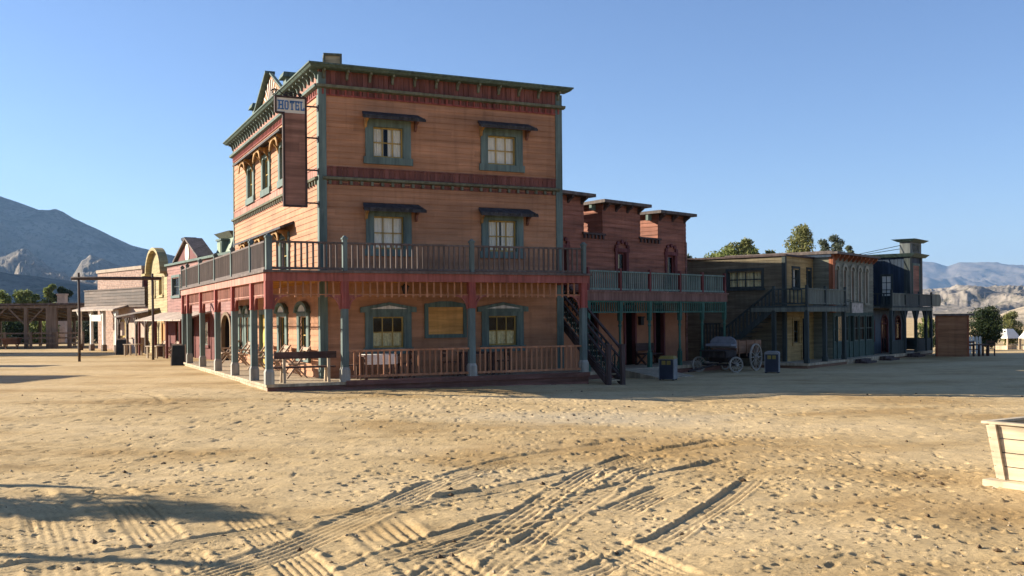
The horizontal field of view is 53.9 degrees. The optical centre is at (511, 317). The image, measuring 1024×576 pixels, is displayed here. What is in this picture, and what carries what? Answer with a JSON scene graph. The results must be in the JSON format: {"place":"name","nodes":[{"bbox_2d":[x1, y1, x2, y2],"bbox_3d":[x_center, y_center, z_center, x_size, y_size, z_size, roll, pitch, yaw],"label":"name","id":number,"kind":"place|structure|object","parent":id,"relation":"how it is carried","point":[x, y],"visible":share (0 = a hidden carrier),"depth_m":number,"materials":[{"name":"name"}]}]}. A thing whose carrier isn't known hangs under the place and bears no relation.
{"place":"outdoors","nodes":[
{"label":"outdoors","id":0,"kind":"place"},
{"bbox_2d":[0,249,70,279],"bbox_3d":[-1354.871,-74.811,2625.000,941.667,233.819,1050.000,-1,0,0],"label":"spur","id":1,"kind":"structure","parent":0,"point":[23,261],"depth_m":2657.67,"materials":[{"name":"grey stone"}]},
{"bbox_2d":[0,272,97,302],"bbox_3d":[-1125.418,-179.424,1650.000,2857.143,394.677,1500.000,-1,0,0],"label":"foothill","id":2,"kind":"structure","parent":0,"point":[10,284],"depth_m":1641.65,"materials":[{"name":"grey stone"}]},
{"bbox_2d":[0,196,174,276],"bbox_3d":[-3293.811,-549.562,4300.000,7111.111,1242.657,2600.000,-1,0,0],"label":"mountain","id":3,"kind":"structure","parent":0,"point":[57,240],"depth_m":3946.73,"materials":[{"name":"grey stone"}]},
{"bbox_2d":[69,255,124,283],"bbox_3d":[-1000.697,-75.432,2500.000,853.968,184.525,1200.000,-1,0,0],"label":"spur","id":4,"kind":"structure","parent":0,"point":[89,265],"depth_m":2569.69,"materials":[{"name":"grey stone"}]},
{"bbox_2d":[0,318,1023,575],"bbox_3d":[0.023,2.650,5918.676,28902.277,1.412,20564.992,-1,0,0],"label":"ground","id":5,"kind":"structure","parent":0,"point":[96,392],"depth_m":13.52,"materials":[{"name":"beige sand"}]},
{"bbox_2d":[0,290,11,321],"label":"tree","id":6,"kind":"object","parent":5,"relation":"on","point":[5,298],"visible":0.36,"depth_m":99.62,"materials":[{"name":"green plant"}]},
{"bbox_2d":[2,321,18,337],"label":"bush","id":7,"kind":"object","parent":5,"relation":"on","point":[5,324],"visible":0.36,"depth_m":91.57,"materials":[{"name":"green plant"}]},
{"bbox_2d":[1,338,21,348],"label":"hay trough","id":8,"kind":"object","parent":5,"relation":"on","point":[7,341],"visible":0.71,"depth_m":72.62,"materials":[{"name":"brown wood"}]},
{"bbox_2d":[5,321,29,342],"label":"bush","id":9,"kind":"object","parent":5,"relation":"on","point":[17,327],"visible":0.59,"depth_m":91.45,"materials":[{"name":"green plant"}]},
{"bbox_2d":[12,289,27,332],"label":"tree","id":10,"kind":"object","parent":5,"relation":"on","point":[18,296],"visible":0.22,"depth_m":99.55,"materials":[{"name":"green plant"}]},
{"bbox_2d":[22,289,40,328],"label":"tree","id":11,"kind":"object","parent":5,"relation":"on","point":[27,293],"visible":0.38,"depth_m":99.65,"materials":[{"name":"green plant"}]},
{"bbox_2d":[29,321,44,342],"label":"bush","id":12,"kind":"object","parent":5,"relation":"on","point":[34,327],"visible":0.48,"depth_m":91.67,"materials":[{"name":"green plant"}]},
{"bbox_2d":[0,332,83,348],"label":"rail fence","id":13,"kind":"object","parent":5,"relation":"on","point":[30,338],"visible":0.62,"depth_m":73.77,"materials":[{"name":"brown wood"}]},
{"bbox_2d":[40,283,56,302],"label":"tree","id":14,"kind":"object","parent":5,"relation":"on","point":[48,293],"visible":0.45,"depth_m":99.77,"materials":[{"name":"green plant"}]},
{"bbox_2d":[0,303,97,348],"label":"ranch shelter","id":15,"kind":"object","parent":5,"relation":"on","point":[51,314],"visible":0.65,"depth_m":74.65,"materials":[{"name":"brown wood"}]},
{"bbox_2d":[56,294,68,342],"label":"pale chimney stack","id":16,"kind":"object","parent":5,"relation":"on","point":[62,298],"visible":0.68,"depth_m":95.65,"materials":[{"name":"brick"}]},
{"bbox_2d":[53,286,73,300],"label":"tree","id":17,"kind":"object","parent":5,"relation":"on","point":[61,289],"visible":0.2,"depth_m":99.87,"materials":[{"name":"green plant"}]},
{"bbox_2d":[72,321,97,343],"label":"bush","id":18,"kind":"object","parent":5,"relation":"on","point":[85,324],"visible":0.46,"depth_m":91.38,"materials":[{"name":"green plant"}]},
{"bbox_2d":[84,321,97,342],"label":"bush","id":19,"kind":"object","parent":5,"relation":"on","point":[95,331],"visible":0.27,"depth_m":91.44,"materials":[{"name":"green plant"}]},
{"bbox_2d":[72,287,148,351],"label":"shingled shed","id":20,"kind":"structure","parent":5,"relation":"on","point":[119,301],"depth_m":66.21,"materials":[{"name":"brown"}]},
{"bbox_2d":[71,273,161,361],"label":"log beam gate","id":21,"kind":"structure","parent":5,"relation":"on","point":[78,278],"depth_m":50.26,"materials":[{"name":"brown wood"}]},
{"bbox_2d":[115,339,127,354],"bbox_3d":[-22.885,1.770,59.100,0.660,1.060,0.640,-1,0,-14],"label":"sandwich board","id":22,"kind":"object","parent":5,"relation":"on","point":[119,349],"visible":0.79,"depth_m":58.92,"materials":[{"name":"brown wood"}]},
{"bbox_2d":[96,265,147,349],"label":"brick storehouse","id":23,"kind":"structure","parent":5,"relation":"on","point":[135,271],"depth_m":69.88,"materials":[{"name":"brick"}]},
{"bbox_2d":[123,344,142,355],"bbox_3d":[-21.684,1.899,57.700,0.950,0.780,0.600,-1,0,20],"label":"bare table","id":24,"kind":"object","parent":5,"relation":"on","point":[141,352],"visible":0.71,"depth_m":57.62,"materials":[{"name":"brown wood"}]},
{"bbox_2d":[113,307,167,353],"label":"market stall shed","id":25,"kind":"structure","parent":5,"relation":"on","point":[134,340],"depth_m":62.63,"materials":[{"name":"paint"}]},
{"bbox_2d":[141,248,167,352],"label":"yellow arched shop","id":26,"kind":"structure","parent":5,"relation":"on","point":[156,260],"depth_m":60.15,"materials":[{"name":"paint"}]},
{"bbox_2d":[157,276,163,297],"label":"window","id":27,"kind":"structure","parent":26,"relation":"in","point":[160,282],"depth_m":59.84,"materials":[{"name":"paint"}]},
{"bbox_2d":[145,345,164,357],"bbox_3d":[-18.834,1.874,53.300,0.950,0.780,0.600,-1,0,35],"label":"bare table","id":28,"kind":"object","parent":5,"relation":"on","point":[155,351],"visible":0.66,"depth_m":53.23,"materials":[{"name":"brown wood"}]},
{"bbox_2d":[170,344,185,365],"bbox_3d":[-14.736,1.699,44.600,0.660,1.060,0.640,-1,0,-12],"label":"sandwich board","id":29,"kind":"object","parent":5,"relation":"on","point":[178,354],"visible":0.77,"depth_m":44.42,"materials":[{"name":"brown wood"}]},
{"bbox_2d":[135,238,230,360],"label":"pink gabled shop","id":30,"kind":"structure","parent":5,"relation":"on","point":[191,251],"depth_m":53.29,"materials":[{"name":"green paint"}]},
{"bbox_2d":[170,274,180,297],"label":"window","id":31,"kind":"structure","parent":30,"relation":"in","point":[175,283],"depth_m":56.80,"materials":[{"name":"white paint"}]},
{"bbox_2d":[192,317,195,357],"bbox_3d":[-16.355,1.143,54.086,1.653,2.600,1.500,-1,0,-32],"label":"doorway","id":32,"kind":"structure","parent":30,"relation":"in","point":[193,318],"depth_m":54.41,"materials":[{"name":"paint"}]},
{"bbox_2d":[199,318,209,347],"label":"window","id":33,"kind":"structure","parent":30,"relation":"in","point":[207,342],"depth_m":51.26,"materials":[{"name":"red glass"}]},
{"bbox_2d":[221,312,230,360],"bbox_3d":[-13.020,1.039,48.718,1.680,2.750,1.900,-1,0,-32],"label":"arched doorway","id":34,"kind":"structure","parent":30,"relation":"in","point":[225,320],"depth_m":48.93,"materials":[{"name":"paint"}]},
{"bbox_2d":[214,230,232,253],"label":"green turret house","id":35,"kind":"structure","parent":5,"relation":"on","point":[224,241],"depth_m":53.14,"materials":[{"name":"green paint"}]},
{"bbox_2d":[179,61,591,391],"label":"hotel building","id":36,"kind":"structure","parent":5,"relation":"on","point":[441,195],"depth_m":32.57,"materials":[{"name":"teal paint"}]},
{"bbox_2d":[230,341,249,365],"bbox_3d":[-10.734,1.435,40.043,0.780,1.012,0.900,-1,0,-25],"label":"bench chair","id":37,"kind":"object","parent":36,"relation":"on","point":[247,345],"visible":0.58,"depth_m":39.75,"materials":[{"name":"brown wood"}]},
{"bbox_2d":[238,306,243,352],"bbox_3d":[-11.506,0.490,42.945,0.300,1.980,1.500,-1,0,-25],"label":"window","id":38,"kind":"structure","parent":36,"relation":"in","point":[240,317],"depth_m":43.15,"materials":[{"name":"teal paint"}]},
{"bbox_2d":[241,305,249,353],"bbox_3d":[-10.865,0.485,41.589,0.300,1.980,1.500,-1,0,-25],"label":"window","id":39,"kind":"structure","parent":36,"relation":"in","point":[245,310],"depth_m":41.88,"materials":[{"name":"teal paint"}]},
{"bbox_2d":[245,162,255,205],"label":"window","id":40,"kind":"structure","parent":36,"relation":"in","point":[250,178],"depth_m":41.20,"materials":[{"name":"teal paint"}]},
{"bbox_2d":[259,310,264,366],"bbox_3d":[-9.520,0.808,38.849,0.213,2.210,1.300,-1,0,-25],"label":"door","id":41,"kind":"structure","parent":36,"relation":"in","point":[261,312],"depth_m":39.28,"materials":[{"name":"teal paint"}]},
{"bbox_2d":[260,151,271,197],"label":"window","id":42,"kind":"structure","parent":36,"relation":"in","point":[266,167],"depth_m":38.38,"materials":[{"name":"teal paint"}]},
{"bbox_2d":[263,344,290,373],"bbox_3d":[-7.957,1.411,34.166,0.780,1.012,0.900,-1,0,-25],"label":"bench chair","id":43,"kind":"object","parent":36,"relation":"on","point":[285,349],"visible":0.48,"depth_m":33.92,"materials":[{"name":"brown wood"}]},
{"bbox_2d":[276,141,282,188],"bbox_3d":[-7.983,-5.420,35.454,0.240,1.580,1.720,-1,0,-25],"label":"window","id":44,"kind":"structure","parent":36,"relation":"in","point":[279,184],"depth_m":35.88,"materials":[{"name":"teal paint"}]},
{"bbox_2d":[273,303,288,351],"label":"window","id":45,"kind":"structure","parent":36,"relation":"in","point":[281,309],"depth_m":36.09,"materials":[{"name":"teal paint"}]},
{"bbox_2d":[278,232,289,269],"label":"window","id":46,"kind":"structure","parent":36,"relation":"in","point":[281,237],"depth_m":35.86,"materials":[{"name":"teal paint"}]},
{"bbox_2d":[271,88,318,207],"bbox_3d":[-6.620,-5.159,30.733,1.441,3.574,0.160,-1,0,-25],"label":"hotel sign","id":47,"kind":"object","parent":36,"relation":"attached to","point":[291,109],"visible":1,"depth_m":30.69,"materials":[{"name":"red paint"}]},
{"bbox_2d":[282,346,310,378],"bbox_3d":[-6.803,1.401,31.725,0.780,1.012,0.900,-1,0,-25],"label":"bench chair","id":48,"kind":"object","parent":36,"relation":"on","point":[303,348],"visible":0.46,"depth_m":31.45,"materials":[{"name":"brown wood"}]},
{"bbox_2d":[293,301,310,362],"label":"window","id":49,"kind":"structure","parent":36,"relation":"in","point":[301,308],"depth_m":33.21,"materials":[{"name":"teal paint"}]},
{"bbox_2d":[273,351,335,383],"bbox_3d":[-6.059,1.436,29.333,1.820,0.908,0.459,-1,0,-25],"label":"porch bench","id":50,"kind":"object","parent":36,"relation":"on","point":[284,356],"visible":0.96,"depth_m":29.18,"materials":[{"name":"brown wood"}]},
{"bbox_2d":[323,53,341,63],"bbox_3d":[-5.965,-7.898,33.471,0.680,1.620,0.630,0,0,-13],"label":"roof cabinet","id":51,"kind":"object","parent":36,"relation":"on","point":[332,57],"visible":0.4,"depth_m":33.24,"materials":[{"name":"beige paint"}]},
{"bbox_2d":[357,354,398,379],"bbox_3d":[-4.085,1.496,30.798,1.100,0.740,0.700,-1,0,-25],"label":"porch table","id":52,"kind":"object","parent":36,"relation":"on","point":[395,377],"visible":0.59,"depth_m":30.73,"materials":[{"name":"brown wood"}]},
{"bbox_2d":[361,353,394,364],"bbox_3d":[-4.086,1.265,30.795,0.960,0.302,0.765,-1,0,-25],"label":"tablecloth","id":53,"kind":"object","parent":52,"relation":"on","point":[380,359],"visible":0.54,"depth_m":30.44,"materials":[{"name":"white fabric"}]},
{"bbox_2d":[360,302,416,353],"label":"window","id":54,"kind":"structure","parent":36,"relation":"in","point":[388,325],"depth_m":32.08,"materials":[{"name":"teal paint"}]},
{"bbox_2d":[362,111,425,165],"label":"window","id":55,"kind":"structure","parent":36,"relation":"in","point":[387,142],"depth_m":31.99,"materials":[{"name":"teal paint"}]},
{"bbox_2d":[363,202,426,256],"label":"window","id":56,"kind":"structure","parent":36,"relation":"in","point":[385,222],"depth_m":31.99,"materials":[{"name":"teal paint"}]},
{"bbox_2d":[398,348,414,377],"bbox_3d":[-3.263,1.409,31.186,0.420,0.900,0.420,-1,0,-25],"label":"porch chair","id":57,"kind":"object","parent":36,"relation":"on","point":[410,357],"visible":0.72,"depth_m":31.27,"materials":[{"name":"brown wood"}]},
{"bbox_2d":[456,351,494,375],"bbox_3d":[-1.144,1.470,32.298,1.100,0.740,0.700,-1,0,-25],"label":"porch table","id":58,"kind":"object","parent":36,"relation":"on","point":[482,352],"visible":0.74,"depth_m":32.22,"materials":[{"name":"brown wood"}]},
{"bbox_2d":[477,302,527,351],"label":"window","id":59,"kind":"structure","parent":36,"relation":"in","point":[502,323],"depth_m":33.78,"materials":[{"name":"teal paint"}]},
{"bbox_2d":[478,120,537,172],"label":"window","id":60,"kind":"structure","parent":36,"relation":"in","point":[501,150],"depth_m":33.68,"materials":[{"name":"teal paint"}]},
{"bbox_2d":[479,207,538,258],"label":"window","id":61,"kind":"structure","parent":36,"relation":"in","point":[499,226],"depth_m":33.71,"materials":[{"name":"teal paint"}]},
{"bbox_2d":[0,398,1021,575],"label":"pebbles","id":62,"kind":"object","parent":5,"relation":"on","point":[614,526],"visible":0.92,"depth_m":11.06,"materials":[{"name":"grey stone"}]},
{"bbox_2d":[6,390,1023,575],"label":"dry dung","id":63,"kind":"object","parent":5,"relation":"on","point":[439,556],"visible":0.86,"depth_m":10.48,"materials":[{"name":"brown"}]},
{"bbox_2d":[563,285,625,384],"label":"wooden staircase","id":64,"kind":"structure","parent":5,"relation":"on","point":[609,370],"depth_m":33.34,"materials":[{"name":"brown wood"}]},
{"bbox_2d":[563,190,728,378],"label":"red saloon building","id":65,"kind":"structure","parent":5,"relation":"on","point":[638,291],"depth_m":39.63,"materials":[{"name":"wood"}]},
{"bbox_2d":[563,237,569,293],"bbox_3d":[1.791,-1.960,37.304,0.190,2.188,0.940,-1,0,44],"label":"balcony door","id":66,"kind":"structure","parent":65,"relation":"in","point":[567,245],"depth_m":37.49,"materials":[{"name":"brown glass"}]},
{"bbox_2d":[589,303,598,358],"bbox_3d":[2.192,0.731,39.443,2.563,2.600,1.000,-1,0,44],"label":"doorway","id":67,"kind":"structure","parent":65,"relation":"in","point":[592,319],"depth_m":38.80,"materials":[{"name":"paint"}]},
{"bbox_2d":[614,240,629,290],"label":"balcony door","id":68,"kind":"structure","parent":65,"relation":"in","point":[621,254],"depth_m":40.08,"materials":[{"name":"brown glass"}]},
{"bbox_2d":[623,303,636,364],"bbox_3d":[3.825,0.717,41.132,2.563,2.600,1.100,-1,0,44],"label":"doorway","id":69,"kind":"structure","parent":65,"relation":"in","point":[629,319],"depth_m":40.56,"materials":[{"name":"paint"}]},
{"bbox_2d":[635,343,662,364],"bbox_3d":[5.481,1.457,40.374,0.550,0.874,1.200,-1,0,44],"label":"saloon bench","id":70,"kind":"object","parent":65,"relation":"on","point":[641,346],"visible":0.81,"depth_m":40.27,"materials":[{"name":"brown wood"}]},
{"bbox_2d":[653,305,664,362],"bbox_3d":[5.196,0.705,42.554,2.563,2.600,1.050,-1,0,44],"label":"doorway","id":71,"kind":"structure","parent":65,"relation":"in","point":[658,318],"depth_m":41.94,"materials":[{"name":"paint"}]},
{"bbox_2d":[664,244,677,291],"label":"balcony door","id":72,"kind":"structure","parent":65,"relation":"in","point":[671,261],"depth_m":42.52,"materials":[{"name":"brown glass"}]},
{"bbox_2d":[625,368,693,378],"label":"wooden ramp","id":73,"kind":"structure","parent":5,"relation":"on","point":[649,373],"depth_m":36.58,"materials":[{"name":"wood"}]},
{"bbox_2d":[658,356,677,380],"bbox_3d":[5.436,1.753,35.100,0.560,0.840,0.520,0,0,24],"label":"litter bin","id":74,"kind":"object","parent":5,"relation":"on","point":[667,367],"visible":1,"depth_m":34.88,"materials":[{"name":"blue paint"}]},
{"bbox_2d":[688,336,761,372],"bbox_3d":[8.288,1.448,39.889,1.850,1.400,4.612,-1,0,38],"label":"wooden wagon","id":75,"kind":"object","parent":5,"relation":"on","point":[726,350],"visible":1,"depth_m":39.70,"materials":[{"name":"grey wood"}]},
{"bbox_2d":[716,245,740,256],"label":"tree","id":76,"kind":"object","parent":5,"relation":"on","point":[725,252],"visible":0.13,"depth_m":77.62,"materials":[{"name":"green plant"}]},
{"bbox_2d":[725,237,753,254],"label":"tree","id":77,"kind":"object","parent":5,"relation":"on","point":[745,244],"visible":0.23,"depth_m":77.67,"materials":[{"name":"green plant"}]},
{"bbox_2d":[687,254,846,368],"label":"olive corner building","id":78,"kind":"structure","parent":5,"relation":"on","point":[772,299],"depth_m":44.30,"materials":[{"name":"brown wood"}]},
{"bbox_2d":[726,268,764,290],"bbox_3d":[10.347,-1.680,44.688,1.920,0.980,0.262,-1,0,38],"label":"window","id":79,"kind":"structure","parent":78,"relation":"in","point":[739,281],"depth_m":44.72,"materials":[{"name":"beige glass"}]},
{"bbox_2d":[791,266,800,289],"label":"window","id":80,"kind":"structure","parent":78,"relation":"in","point":[795,273],"depth_m":44.67,"materials":[{"name":"black paint"}]},
{"bbox_2d":[792,317,801,345],"bbox_3d":[12.484,0.611,44.441,0.220,1.240,0.940,-1,0,38],"label":"window","id":81,"kind":"structure","parent":78,"relation":"in","point":[797,323],"depth_m":44.64,"materials":[{"name":"yellow paint"}]},
{"bbox_2d":[794,316,809,359],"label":"door","id":82,"kind":"structure","parent":78,"relation":"in","point":[802,317],"depth_m":44.88,"materials":[{"name":"paint"}]},
{"bbox_2d":[806,267,811,287],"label":"window","id":83,"kind":"structure","parent":78,"relation":"in","point":[808,273],"depth_m":45.74,"materials":[{"name":"teal paint"}]},
{"bbox_2d":[764,351,779,372],"bbox_3d":[10.045,1.712,38.900,0.560,0.840,0.520,0,0,20],"label":"litter bin","id":84,"kind":"object","parent":5,"relation":"on","point":[771,361],"visible":1,"depth_m":38.67,"materials":[{"name":"blue paint"}]},
{"bbox_2d":[782,223,815,252],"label":"tree","id":85,"kind":"object","parent":5,"relation":"on","point":[802,239],"visible":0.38,"depth_m":95.54,"materials":[{"name":"green plant"}]},
{"bbox_2d":[729,251,891,363],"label":"grey green building","id":86,"kind":"structure","parent":5,"relation":"on","point":[852,273],"depth_m":47.07,"materials":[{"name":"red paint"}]},
{"bbox_2d":[835,263,840,288],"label":"tall window","id":87,"kind":"structure","parent":86,"relation":"in","point":[837,272],"depth_m":45.96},
{"bbox_2d":[842,263,848,304],"bbox_3d":[15.370,-1.544,46.663,0.180,1.920,0.680,-1,0,38],"label":"tall window","id":88,"kind":"structure","parent":86,"relation":"in","point":[844,273],"depth_m":46.76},
{"bbox_2d":[850,264,855,301],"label":"tall window","id":89,"kind":"structure","parent":86,"relation":"in","point":[852,273],"depth_m":47.56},
{"bbox_2d":[847,299,863,312],"bbox_3d":[15.477,-0.532,46.143,0.703,0.635,1.580,-1,0,38],"label":"hanging shop sign","id":90,"kind":"object","parent":86,"relation":"attached to","point":[856,306],"visible":0.88,"depth_m":45.92,"materials":[{"name":"white wood"}]},
{"bbox_2d":[857,265,862,301],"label":"tall window","id":91,"kind":"structure","parent":86,"relation":"in","point":[859,274],"depth_m":48.33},
{"bbox_2d":[863,266,869,304],"bbox_3d":[17.185,-1.560,48.989,0.180,1.920,0.680,-1,0,38],"label":"tall window","id":92,"kind":"structure","parent":86,"relation":"in","point":[866,274],"depth_m":49.07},
{"bbox_2d":[817,239,829,250],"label":"tree","id":93,"kind":"object","parent":5,"relation":"on","point":[824,244],"visible":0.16,"depth_m":107.79,"materials":[{"name":"green plant"}]},
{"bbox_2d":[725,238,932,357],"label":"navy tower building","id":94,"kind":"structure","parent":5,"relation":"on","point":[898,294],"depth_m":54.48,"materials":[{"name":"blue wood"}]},
{"bbox_2d":[881,314,888,352],"bbox_3d":[19.329,0.827,52.373,0.110,2.009,1.150,-1,0,38],"label":"arched door","id":95,"kind":"structure","parent":94,"relation":"in","point":[884,320],"depth_m":52.53,"materials":[{"name":"brown wood"}]},
{"bbox_2d":[881,274,892,304],"bbox_3d":[20.486,-1.479,55.103,0.650,1.800,0.100,-1,0,38],"label":"balcony door","id":96,"kind":"structure","parent":94,"relation":"in","point":[886,279],"depth_m":55.06,"materials":[{"name":"teal paint"}]},
{"bbox_2d":[895,315,900,339],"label":"arched window","id":97,"kind":"structure","parent":94,"relation":"in","point":[897,320],"depth_m":54.24,"materials":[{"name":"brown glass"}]},
{"bbox_2d":[912,263,919,293],"bbox_3d":[22.143,-2.123,55.264,0.073,1.700,1.400,-1,0,38],"label":"tower window","id":98,"kind":"structure","parent":94,"relation":"in","point":[915,266],"depth_m":55.21,"materials":[{"name":"red paint"}]},
{"bbox_2d":[932,294,940,305],"bbox_3d":[23.751,-0.967,56.459,0.060,0.680,1.770,-1,0,38],"label":"rounded sign board","id":99,"kind":"object","parent":94,"relation":"attached to","point":[936,299],"visible":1,"depth_m":56.43,"materials":[{"name":"grey wood"}]},
{"bbox_2d":[828,233,844,251],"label":"tree","id":100,"kind":"object","parent":5,"relation":"on","point":[835,245],"visible":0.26,"depth_m":107.76,"materials":[{"name":"green plant"}]},
{"bbox_2d":[918,317,934,347],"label":"tree","id":101,"kind":"object","parent":5,"relation":"on","point":[920,327],"visible":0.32,"depth_m":79.72,"materials":[{"name":"green plant"}]},
{"bbox_2d":[933,314,974,356],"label":"brown board shed","id":102,"kind":"structure","parent":5,"relation":"on","point":[951,335],"depth_m":52.28,"materials":[{"name":"red paint"}]},
{"bbox_2d":[969,336,981,352],"bbox_3d":[25.615,1.607,56.819,1.700,1.140,0.062,-1,0,0],"label":"white picket fence","id":103,"kind":"object","parent":5,"relation":"on","point":[977,340],"visible":0.25,"depth_m":56.79,"materials":[{"name":"paint"}]},
{"bbox_2d":[967,304,1006,347],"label":"tree","id":104,"kind":"object","parent":5,"relation":"on","point":[990,321],"visible":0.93,"depth_m":75.52,"materials":[{"name":"green plant"}]},
{"bbox_2d":[981,416,1023,490],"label":"wooden planter","id":105,"kind":"object","parent":5,"relation":"on","point":[1006,438],"visible":1,"depth_m":12.12,"materials":[{"name":"white wood"}]},
{"bbox_2d":[991,329,1020,349],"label":"canvas canopy","id":106,"kind":"object","parent":5,"relation":"on","point":[1010,333],"visible":0.59,"depth_m":86.48,"materials":[{"name":"white fabric"}]},
{"bbox_2d":[1000,311,1023,344],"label":"tree","id":107,"kind":"object","parent":5,"relation":"on","point":[1011,321],"visible":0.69,"depth_m":87.60,"materials":[{"name":"green plant"}]},
{"bbox_2d":[0,0,1023,265],"label":"sky","id":108,"kind":"structure","parent":0,"point":[870,124],"materials":[{"name":"blue"}]},
{"bbox_2d":[907,284,1023,317],"bbox_3d":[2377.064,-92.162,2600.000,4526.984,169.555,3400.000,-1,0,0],"label":"badlands","id":109,"kind":"structure","parent":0,"point":[960,299],"depth_m":1527.80,"materials":[{"name":"grey stone"}]},
{"bbox_2d":[922,261,1023,288],"bbox_3d":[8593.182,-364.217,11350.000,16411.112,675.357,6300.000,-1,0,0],"label":"mountain","id":110,"kind":"structure","parent":0,"point":[982,274],"depth_m":11040.07,"materials":[{"name":"grey stone"}]},
{"bbox_2d":[969,306,1023,325],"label":"clay ridge","id":111,"kind":"structure","parent":0,"point":[1020,311],"depth_m":404.47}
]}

